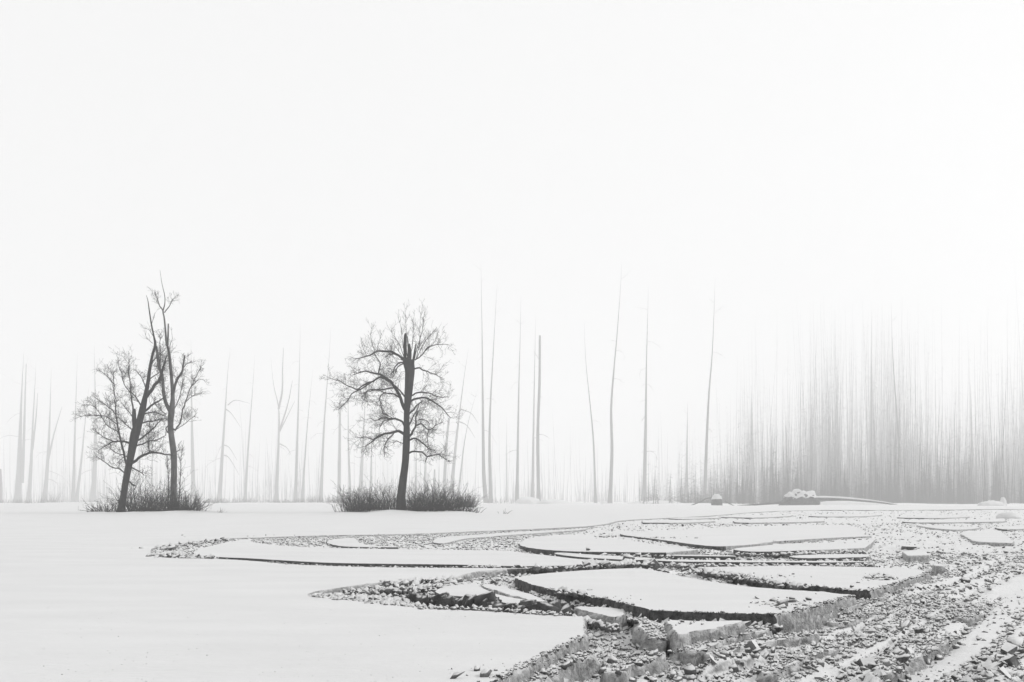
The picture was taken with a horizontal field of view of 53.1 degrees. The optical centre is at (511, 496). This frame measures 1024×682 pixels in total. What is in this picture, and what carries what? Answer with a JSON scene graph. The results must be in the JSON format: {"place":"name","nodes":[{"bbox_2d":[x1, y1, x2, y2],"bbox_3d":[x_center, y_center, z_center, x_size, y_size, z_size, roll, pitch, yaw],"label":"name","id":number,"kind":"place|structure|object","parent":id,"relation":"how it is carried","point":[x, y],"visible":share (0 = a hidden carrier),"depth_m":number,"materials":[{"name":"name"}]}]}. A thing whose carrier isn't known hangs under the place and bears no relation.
{"place":"outdoors","nodes":[
{"label":"outdoors","id":0,"kind":"place"},
{"bbox_2d":[0,499,1023,681],"bbox_3d":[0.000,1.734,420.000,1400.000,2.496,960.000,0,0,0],"label":"snow field","id":1,"kind":"structure","parent":0,"point":[71,573],"depth_m":6.16,"materials":[{"name":"snow"}]},
{"bbox_2d":[0,469,2,502],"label":"bare tree","id":2,"kind":"object","parent":1,"relation":"on","point":[1,494],"visible":0.92,"depth_m":328.69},
{"bbox_2d":[4,355,27,502],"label":"bare tree","id":3,"kind":"object","parent":1,"relation":"on","point":[19,480],"visible":1,"depth_m":375.58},
{"bbox_2d":[25,368,41,502],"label":"bare tree","id":4,"kind":"object","parent":1,"relation":"on","point":[29,489],"visible":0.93,"depth_m":387.44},
{"bbox_2d":[35,386,70,501],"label":"bare tree","id":5,"kind":"object","parent":1,"relation":"on","point":[45,486],"visible":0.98,"depth_m":387.45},
{"bbox_2d":[70,376,79,501],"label":"bare tree","id":6,"kind":"object","parent":1,"relation":"on","point":[73,479],"visible":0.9,"depth_m":363.95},
{"bbox_2d":[75,391,88,501],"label":"bare tree","id":7,"kind":"object","parent":1,"relation":"on","point":[78,486],"visible":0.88,"depth_m":371.01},
{"bbox_2d":[83,353,103,501],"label":"bare tree","id":8,"kind":"object","parent":1,"relation":"on","point":[92,497],"visible":0.81,"depth_m":387.24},
{"bbox_2d":[81,494,130,511],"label":"shrub","id":9,"kind":"object","parent":1,"relation":"on","point":[107,509],"visible":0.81,"depth_m":38.46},
{"bbox_2d":[72,295,180,511],"bbox_3d":[-14.428,-3.442,38.548,4.557,8.241,2.962,0,0,0],"label":"leaning tree","id":10,"kind":"object","parent":1,"relation":"on","point":[134,438],"visible":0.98,"depth_m":38.40,"materials":[{"name":"black plant"}]},
{"bbox_2d":[102,469,179,511],"bbox_3d":[-14.065,-0.315,38.327,2.949,1.815,2.472,0,0,0],"label":"shrub","id":11,"kind":"object","parent":1,"relation":"on","point":[139,508],"visible":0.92,"depth_m":38.27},
{"bbox_2d":[138,450,143,502],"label":"bare tree","id":12,"kind":"object","parent":1,"relation":"on","point":[139,480],"visible":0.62,"depth_m":387.46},
{"bbox_2d":[150,443,152,495],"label":"bare tree","id":13,"kind":"object","parent":1,"relation":"on","point":[151,482],"visible":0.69,"depth_m":375.77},
{"bbox_2d":[129,470,195,510],"bbox_3d":[-13.163,-0.231,38.714,2.350,1.667,1.926,0,0,0],"label":"shrub","id":14,"kind":"object","parent":1,"relation":"on","point":[160,504],"visible":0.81,"depth_m":38.51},
{"bbox_2d":[165,451,175,510],"bbox_3d":[-12.847,-0.549,38.272,0.422,2.334,0.475,0,0,-38],"label":"sapling","id":15,"kind":"object","parent":1,"relation":"on","point":[167,465],"visible":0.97,"depth_m":38.29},
{"bbox_2d":[148,273,208,510],"bbox_3d":[-12.514,-3.953,38.455,2.290,9.304,3.150,0,0,-11],"label":"slim tree","id":16,"kind":"object","parent":1,"relation":"on","point":[171,407],"visible":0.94,"depth_m":38.85,"materials":[{"name":"black plant"}]},
{"bbox_2d":[175,441,184,509],"bbox_3d":[-12.415,-0.744,38.386,0.539,2.730,0.405,0,0,34],"label":"sapling","id":17,"kind":"object","parent":1,"relation":"on","point":[181,452],"visible":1,"depth_m":38.39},
{"bbox_2d":[150,483,220,510],"bbox_3d":[-12.403,-0.023,38.740,2.259,1.232,1.923,0,0,36],"label":"shrub","id":18,"kind":"object","parent":1,"relation":"on","point":[184,505],"visible":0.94,"depth_m":38.53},
{"bbox_2d":[186,363,200,501],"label":"bare tree","id":19,"kind":"object","parent":1,"relation":"on","point":[193,485],"visible":0.93,"depth_m":370.81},
{"bbox_2d":[206,349,249,501],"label":"bare tree","id":20,"kind":"object","parent":1,"relation":"on","point":[219,493],"visible":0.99,"depth_m":363.89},
{"bbox_2d":[243,357,254,502],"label":"bare tree","id":21,"kind":"object","parent":1,"relation":"on","point":[245,487],"visible":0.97,"depth_m":363.98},
{"bbox_2d":[0,491,513,503],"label":"bank brush","id":22,"kind":"object","parent":1,"relation":"on","point":[215,500],"visible":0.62,"depth_m":224.42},
{"bbox_2d":[271,348,294,501],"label":"bare tree","id":23,"kind":"object","parent":1,"relation":"on","point":[276,494],"visible":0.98,"depth_m":364.03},
{"bbox_2d":[285,356,305,502],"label":"bare tree","id":24,"kind":"object","parent":1,"relation":"on","point":[295,496],"visible":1,"depth_m":340.46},
{"bbox_2d":[300,372,312,501],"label":"bare tree","id":25,"kind":"object","parent":1,"relation":"on","point":[302,490],"visible":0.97,"depth_m":352.26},
{"bbox_2d":[315,334,334,502],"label":"bare tree","id":26,"kind":"object","parent":1,"relation":"on","point":[321,475],"visible":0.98,"depth_m":352.18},
{"bbox_2d":[2,402,670,502],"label":"faint wood","id":27,"kind":"object","parent":1,"relation":"on","point":[64,497],"visible":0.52,"depth_m":477.10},
{"bbox_2d":[334,399,340,501],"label":"bare tree","id":28,"kind":"object","parent":1,"relation":"on","point":[339,460],"visible":0.92,"depth_m":340.40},
{"bbox_2d":[345,407,355,501],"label":"bare tree","id":29,"kind":"object","parent":1,"relation":"on","point":[349,478],"visible":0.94,"depth_m":352.22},
{"bbox_2d":[326,480,390,511],"bbox_3d":[-5.826,-0.011,38.287,2.192,1.231,2.104,0,0,23],"label":"shrub","id":30,"kind":"object","parent":1,"relation":"on","point":[355,507],"visible":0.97,"depth_m":38.13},
{"bbox_2d":[353,388,371,500],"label":"bare tree","id":31,"kind":"object","parent":1,"relation":"on","point":[361,474],"visible":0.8,"depth_m":375.55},
{"bbox_2d":[344,476,394,510],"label":"shrub","id":32,"kind":"object","parent":1,"relation":"on","point":[377,507],"visible":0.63,"depth_m":38.76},
{"bbox_2d":[370,418,377,500],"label":"bare tree","id":33,"kind":"object","parent":1,"relation":"on","point":[371,469],"visible":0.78,"depth_m":352.24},
{"bbox_2d":[359,475,410,509],"bbox_3d":[-4.583,-0.163,38.747,2.292,1.502,2.030,0,0,0],"label":"shrub","id":34,"kind":"object","parent":1,"relation":"on","point":[389,503],"visible":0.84,"depth_m":38.50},
{"bbox_2d":[319,298,464,509],"bbox_3d":[-4.607,-3.337,38.806,5.807,8.206,3.362,0,0,0],"label":"broken tree","id":35,"kind":"object","parent":1,"relation":"on","point":[407,359],"visible":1,"depth_m":38.52,"materials":[{"name":"black plant"}]},
{"bbox_2d":[414,450,418,502],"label":"bare tree","id":36,"kind":"object","parent":1,"relation":"on","point":[416,475],"visible":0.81,"depth_m":364.04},
{"bbox_2d":[392,476,445,510],"bbox_3d":[-3.496,-0.114,38.812,2.320,1.468,1.965,0,0,-17],"label":"shrub","id":37,"kind":"object","parent":1,"relation":"on","point":[408,508],"visible":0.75,"depth_m":38.44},
{"bbox_2d":[421,425,431,500],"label":"bare tree","id":38,"kind":"object","parent":1,"relation":"on","point":[425,467],"visible":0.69,"depth_m":364.03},
{"bbox_2d":[433,469,434,499],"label":"bare tree","id":39,"kind":"object","parent":1,"relation":"on","point":[433,482],"visible":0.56,"depth_m":340.54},
{"bbox_2d":[404,472,468,510],"bbox_3d":[-2.817,-0.216,38.642,2.478,1.640,2.158,0,0,0],"label":"shrub","id":40,"kind":"object","parent":1,"relation":"on","point":[430,506],"visible":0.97,"depth_m":38.24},
{"bbox_2d":[441,418,452,499],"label":"bare tree","id":41,"kind":"object","parent":1,"relation":"on","point":[445,466],"visible":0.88,"depth_m":328.66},
{"bbox_2d":[429,479,483,511],"bbox_3d":[-2.148,-0.092,38.816,2.051,1.367,1.827,0,0,-28],"label":"shrub","id":42,"kind":"object","parent":1,"relation":"on","point":[463,506],"visible":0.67,"depth_m":38.66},
{"bbox_2d":[450,671,464,678],"bbox_3d":[-0.195,0.639,3.660,0.060,0.027,0.011,0,0,-26],"label":"ice lump","id":43,"kind":"object","parent":1,"relation":"on","point":[455,675],"visible":1,"depth_m":3.65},
{"bbox_2d":[445,348,476,499],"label":"bare tree","id":44,"kind":"object","parent":1,"relation":"on","point":[453,464],"visible":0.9,"depth_m":340.47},
{"bbox_2d":[457,392,476,498],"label":"bare tree","id":45,"kind":"object","parent":1,"relation":"on","point":[462,459],"visible":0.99,"depth_m":340.57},
{"bbox_2d":[452,489,487,506],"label":"shrub","id":46,"kind":"object","parent":1,"relation":"on","point":[473,501],"visible":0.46,"depth_m":57.87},
{"bbox_2d":[474,264,496,502],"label":"bare tree","id":47,"kind":"object","parent":1,"relation":"on","point":[485,499],"visible":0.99,"depth_m":293.44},
{"bbox_2d":[480,668,491,676],"bbox_3d":[-0.096,0.635,3.711,0.031,0.024,0.074,-6,10,13],"label":"ice lump","id":48,"kind":"object","parent":1,"relation":"on","point":[485,672],"visible":1,"depth_m":3.69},
{"bbox_2d":[484,289,498,502],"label":"bare tree","id":49,"kind":"object","parent":1,"relation":"on","point":[490,494],"visible":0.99,"depth_m":293.54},
{"bbox_2d":[505,431,509,501],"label":"bare tree","id":50,"kind":"object","parent":1,"relation":"on","point":[506,496],"visible":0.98,"depth_m":446.24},
{"bbox_2d":[509,315,523,500],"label":"bare tree","id":51,"kind":"object","parent":1,"relation":"on","point":[517,479],"visible":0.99,"depth_m":300.56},
{"bbox_2d":[515,497,539,503],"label":"snow mound","id":52,"kind":"object","parent":1,"relation":"on","point":[526,500],"visible":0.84,"depth_m":203.95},
{"bbox_2d":[531,323,535,497],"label":"bare tree","id":53,"kind":"object","parent":1,"relation":"on","point":[532,486],"visible":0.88,"depth_m":328.73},
{"bbox_2d":[533,335,541,500],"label":"bare tree","id":54,"kind":"object","parent":1,"relation":"on","point":[538,495],"visible":0.98,"depth_m":286.39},
{"bbox_2d":[536,499,569,503],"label":"snow mound","id":55,"kind":"object","parent":1,"relation":"on","point":[552,501],"visible":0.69,"depth_m":188.59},
{"bbox_2d":[584,329,596,502],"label":"bare tree","id":56,"kind":"object","parent":1,"relation":"on","point":[595,495],"visible":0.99,"depth_m":300.62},
{"bbox_2d":[607,266,625,502],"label":"bare tree","id":57,"kind":"object","parent":1,"relation":"on","point":[610,497],"visible":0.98,"depth_m":286.46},
{"bbox_2d":[635,307,656,500],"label":"bare tree","id":58,"kind":"object","parent":1,"relation":"on","point":[644,490],"visible":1,"depth_m":300.52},
{"bbox_2d":[627,500,678,503],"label":"snow mound","id":59,"kind":"object","parent":1,"relation":"on","point":[649,502],"visible":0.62,"depth_m":178.09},
{"bbox_2d":[679,407,697,500],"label":"bare tree","id":60,"kind":"object","parent":1,"relation":"on","point":[686,472],"visible":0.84,"depth_m":352.27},
{"bbox_2d":[702,295,722,498],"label":"bare tree","id":61,"kind":"object","parent":1,"relation":"on","point":[705,458],"visible":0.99,"depth_m":277.08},
{"bbox_2d":[711,494,722,504],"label":"stump","id":62,"kind":"object","parent":1,"relation":"on","point":[716,499],"visible":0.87,"depth_m":109.66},
{"bbox_2d":[743,395,762,482],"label":"bare tree","id":63,"kind":"object","parent":1,"relation":"on","point":[751,439],"visible":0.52,"depth_m":340.57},
{"bbox_2d":[737,502,780,505],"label":"fallen branch","id":64,"kind":"object","parent":1,"relation":"on","point":[770,503],"visible":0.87,"depth_m":109.58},
{"bbox_2d":[779,489,820,504],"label":"root plate","id":65,"kind":"object","parent":1,"relation":"on","point":[797,497],"visible":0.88,"depth_m":109.48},
{"bbox_2d":[634,278,1023,503],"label":"wood","id":66,"kind":"object","parent":1,"relation":"on","point":[881,481],"visible":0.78,"depth_m":297.99,"materials":[{"name":"grey plant"}]},
{"bbox_2d":[820,501,888,504],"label":"snow mound","id":67,"kind":"object","parent":1,"relation":"on","point":[839,502],"visible":0.38,"depth_m":113.16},
{"bbox_2d":[817,496,896,504],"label":"fallen log","id":68,"kind":"object","parent":1,"relation":"on","point":[844,499],"visible":0.98,"depth_m":111.17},
{"bbox_2d":[860,317,876,474],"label":"bare tree","id":69,"kind":"object","parent":1,"relation":"on","point":[871,449],"visible":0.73,"depth_m":324.17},
{"bbox_2d":[887,310,902,496],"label":"bare tree","id":70,"kind":"object","parent":1,"relation":"on","point":[899,454],"visible":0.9,"depth_m":277.15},
{"bbox_2d":[961,408,981,481],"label":"bare tree","id":71,"kind":"object","parent":1,"relation":"on","point":[971,445],"visible":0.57,"depth_m":340.55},
{"bbox_2d":[977,500,1005,505],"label":"snow mound","id":72,"kind":"object","parent":1,"relation":"on","point":[991,503],"visible":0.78,"depth_m":99.45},
{"bbox_2d":[1000,497,1006,505],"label":"snow mound","id":73,"kind":"object","parent":1,"relation":"on","point":[1003,500],"visible":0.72,"depth_m":100.74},
{"bbox_2d":[0,0,1023,499],"label":"sky","id":74,"kind":"structure","parent":0,"point":[300,173],"materials":[{"name":"white"}]},
{"bbox_2d":[139,510,1023,681],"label":"track floor","id":75,"kind":"structure","parent":0,"point":[992,579],"depth_m":6.88,"materials":[{"name":"snow"}]},
{"bbox_2d":[326,538,398,548],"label":"snow slab","id":76,"kind":"structure","parent":75,"relation":"on","point":[347,543],"depth_m":13.85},
{"bbox_2d":[193,539,618,573],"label":"snow slab","id":77,"kind":"structure","parent":75,"relation":"on","point":[247,549],"depth_m":11.08,"materials":[{"name":"snow"}]},
{"bbox_2d":[42,523,897,681],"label":"ice crumbs","id":78,"kind":"object","parent":75,"relation":"on","point":[874,576],"visible":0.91,"depth_m":6.51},
{"bbox_2d":[434,584,522,603],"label":"snow slab","id":79,"kind":"structure","parent":75,"relation":"on","point":[460,591],"depth_m":7.00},
{"bbox_2d":[405,590,571,615],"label":"snow ridge","id":80,"kind":"structure","parent":75,"relation":"on","point":[486,599],"depth_m":6.11,"materials":[{"name":"snow"}]},
{"bbox_2d":[432,529,585,544],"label":"snow slab","id":81,"kind":"structure","parent":75,"relation":"on","point":[444,540],"depth_m":17.04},
{"bbox_2d":[481,584,544,601],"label":"snow slab","id":82,"kind":"structure","parent":75,"relation":"on","point":[506,591],"depth_m":7.09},
{"bbox_2d":[529,653,600,681],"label":"snow berm","id":83,"kind":"structure","parent":75,"relation":"on","point":[584,670],"depth_m":4.44,"materials":[{"name":"snow"}]},
{"bbox_2d":[574,607,626,632],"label":"snow slab","id":84,"kind":"structure","parent":75,"relation":"on","point":[611,615],"depth_m":6.05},
{"bbox_2d":[554,553,652,563],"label":"snow slab","id":85,"kind":"structure","parent":75,"relation":"on","point":[594,557],"depth_m":11.02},
{"bbox_2d":[518,534,697,558],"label":"snow slab","id":86,"kind":"structure","parent":75,"relation":"on","point":[569,543],"depth_m":13.30,"materials":[{"name":"snow"}]},
{"bbox_2d":[622,554,634,559],"bbox_3d":[1.164,0.622,10.186,0.130,0.084,0.061,12,3,-12],"label":"ice lump","id":87,"kind":"object","parent":75,"relation":"on","point":[627,556],"visible":0.5,"depth_m":10.16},
{"bbox_2d":[600,652,669,681],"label":"snow berm","id":88,"kind":"structure","parent":75,"relation":"on","point":[658,664],"depth_m":4.40,"materials":[{"name":"snow"}]},
{"bbox_2d":[630,619,668,656],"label":"snow berm","id":89,"kind":"structure","parent":75,"relation":"on","point":[640,638],"depth_m":5.21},
{"bbox_2d":[642,520,714,523],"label":"snow slab","id":90,"kind":"structure","parent":75,"relation":"on","point":[678,522],"depth_m":26.56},
{"bbox_2d":[515,568,855,634],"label":"snow slab","id":91,"kind":"structure","parent":75,"relation":"on","point":[656,591],"depth_m":6.72,"materials":[{"name":"snow"}]},
{"bbox_2d":[777,598,787,605],"bbox_3d":[1.604,0.633,6.061,0.086,0.048,0.037,-14,-14,36],"label":"ice lump","id":92,"kind":"object","parent":91,"relation":"on","point":[785,601],"visible":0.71,"depth_m":6.05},
{"bbox_2d":[669,517,720,519],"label":"snow slab","id":93,"kind":"structure","parent":75,"relation":"on","point":[692,518],"depth_m":30.20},
{"bbox_2d":[670,555,736,559],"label":"snow slab","id":94,"kind":"structure","parent":75,"relation":"on","point":[714,557],"depth_m":11.16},
{"bbox_2d":[663,620,746,660],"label":"snow slab","id":95,"kind":"structure","parent":75,"relation":"on","point":[681,635],"depth_m":5.08,"materials":[{"name":"snow"}]},
{"bbox_2d":[678,628,772,666],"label":"snow berm","id":96,"kind":"structure","parent":75,"relation":"on","point":[694,658],"depth_m":4.91,"materials":[{"name":"snow"}]},
{"bbox_2d":[620,525,871,550],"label":"snow slab","id":97,"kind":"structure","parent":75,"relation":"on","point":[723,538],"depth_m":17.04,"materials":[{"name":"snow"}]},
{"bbox_2d":[721,515,792,518],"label":"snow slab","id":98,"kind":"structure","parent":75,"relation":"on","point":[758,516],"depth_m":33.19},
{"bbox_2d":[702,633,819,663],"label":"snow berm","id":99,"kind":"structure","parent":75,"relation":"on","point":[796,641],"depth_m":5.26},
{"bbox_2d":[656,559,874,565],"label":"snow slab","id":100,"kind":"structure","parent":75,"relation":"on","point":[738,562],"depth_m":10.41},
{"bbox_2d":[733,520,824,523],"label":"snow slab","id":101,"kind":"structure","parent":75,"relation":"on","point":[773,521],"depth_m":26.56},
{"bbox_2d":[733,539,874,558],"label":"snow slab","id":102,"kind":"structure","parent":75,"relation":"on","point":[854,545],"depth_m":13.04,"materials":[{"name":"snow"}]},
{"bbox_2d":[755,637,861,681],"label":"snow berm","id":103,"kind":"structure","parent":75,"relation":"on","point":[770,676],"depth_m":4.57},
{"bbox_2d":[699,566,930,600],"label":"snow slab","id":104,"kind":"structure","parent":75,"relation":"on","point":[835,576],"depth_m":8.32,"materials":[{"name":"snow"}]},
{"bbox_2d":[789,554,871,560],"bbox_3d":[3.561,0.747,11.332,1.206,0.181,0.675,0,0,-17],"label":"snow slab","id":105,"kind":"object","parent":75,"relation":"on","point":[855,557],"depth_m":11.20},
{"bbox_2d":[808,514,881,517],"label":"snow slab","id":106,"kind":"structure","parent":75,"relation":"on","point":[849,515],"depth_m":34.93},
{"bbox_2d":[798,576,946,631],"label":"snow berm","id":107,"kind":"structure","parent":75,"relation":"on","point":[819,621],"depth_m":6.27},
{"bbox_2d":[827,591,931,630],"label":"snow berm","id":108,"kind":"structure","parent":75,"relation":"on","point":[851,624],"depth_m":6.17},
{"bbox_2d":[893,654,910,662],"bbox_3d":[1.718,0.710,4.500,0.083,0.042,0.028,0,0,5],"label":"ice lump","id":109,"kind":"object","parent":75,"relation":"on","point":[904,658],"visible":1,"depth_m":4.49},
{"bbox_2d":[901,544,916,549],"bbox_3d":[5.338,0.721,13.761,0.210,0.122,0.730,0,0,21],"label":"snow block","id":110,"kind":"object","parent":75,"relation":"on","point":[908,547],"depth_m":13.50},
{"bbox_2d":[902,550,929,562],"bbox_3d":[4.652,0.712,11.809,0.304,0.123,1.241,0,0,19],"label":"snow block","id":111,"kind":"object","parent":75,"relation":"on","point":[919,556],"depth_m":11.34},
{"bbox_2d":[913,628,922,633],"bbox_3d":[2.167,0.714,5.445,0.021,0.028,0.054,7,-16,-36],"label":"ice lump","id":112,"kind":"object","parent":75,"relation":"on","point":[918,630],"visible":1,"depth_m":5.44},
{"bbox_2d":[883,635,956,681],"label":"snow berm","id":113,"kind":"structure","parent":75,"relation":"on","point":[917,663],"depth_m":4.68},
{"bbox_2d":[897,516,968,518],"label":"snow slab","id":114,"kind":"structure","parent":75,"relation":"on","point":[929,517],"depth_m":31.61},
{"bbox_2d":[932,564,945,575],"bbox_3d":[4.058,0.711,9.748,0.134,0.123,0.406,0,0,20],"label":"snow block","id":115,"kind":"object","parent":75,"relation":"on","point":[940,569],"depth_m":9.59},
{"bbox_2d":[917,525,978,531],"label":"snow slab","id":116,"kind":"structure","parent":75,"relation":"on","point":[946,528],"depth_m":21.34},
{"bbox_2d":[902,519,1006,523],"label":"snow slab","id":117,"kind":"structure","parent":75,"relation":"on","point":[950,521],"depth_m":26.56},
{"bbox_2d":[953,605,987,626],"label":"snow berm","id":118,"kind":"structure","parent":75,"relation":"on","point":[970,621],"depth_m":6.32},
{"bbox_2d":[961,530,1013,546],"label":"snow slab","id":119,"kind":"structure","parent":75,"relation":"on","point":[992,537],"depth_m":16.21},
{"bbox_2d":[996,512,1021,518],"bbox_3d":[15.420,0.598,31.796,0.734,0.227,0.814,0,0,0],"label":"snow mound","id":120,"kind":"object","parent":75,"relation":"on","point":[1007,515],"visible":0.92,"depth_m":31.54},
{"bbox_2d":[995,525,1023,530],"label":"snow slab","id":121,"kind":"structure","parent":75,"relation":"on","point":[1011,528],"depth_m":20.76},
{"bbox_2d":[1006,636,1023,647],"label":"ice lump","id":122,"kind":"object","parent":75,"relation":"on","point":[1018,641],"visible":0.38,"depth_m":4.93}
]}

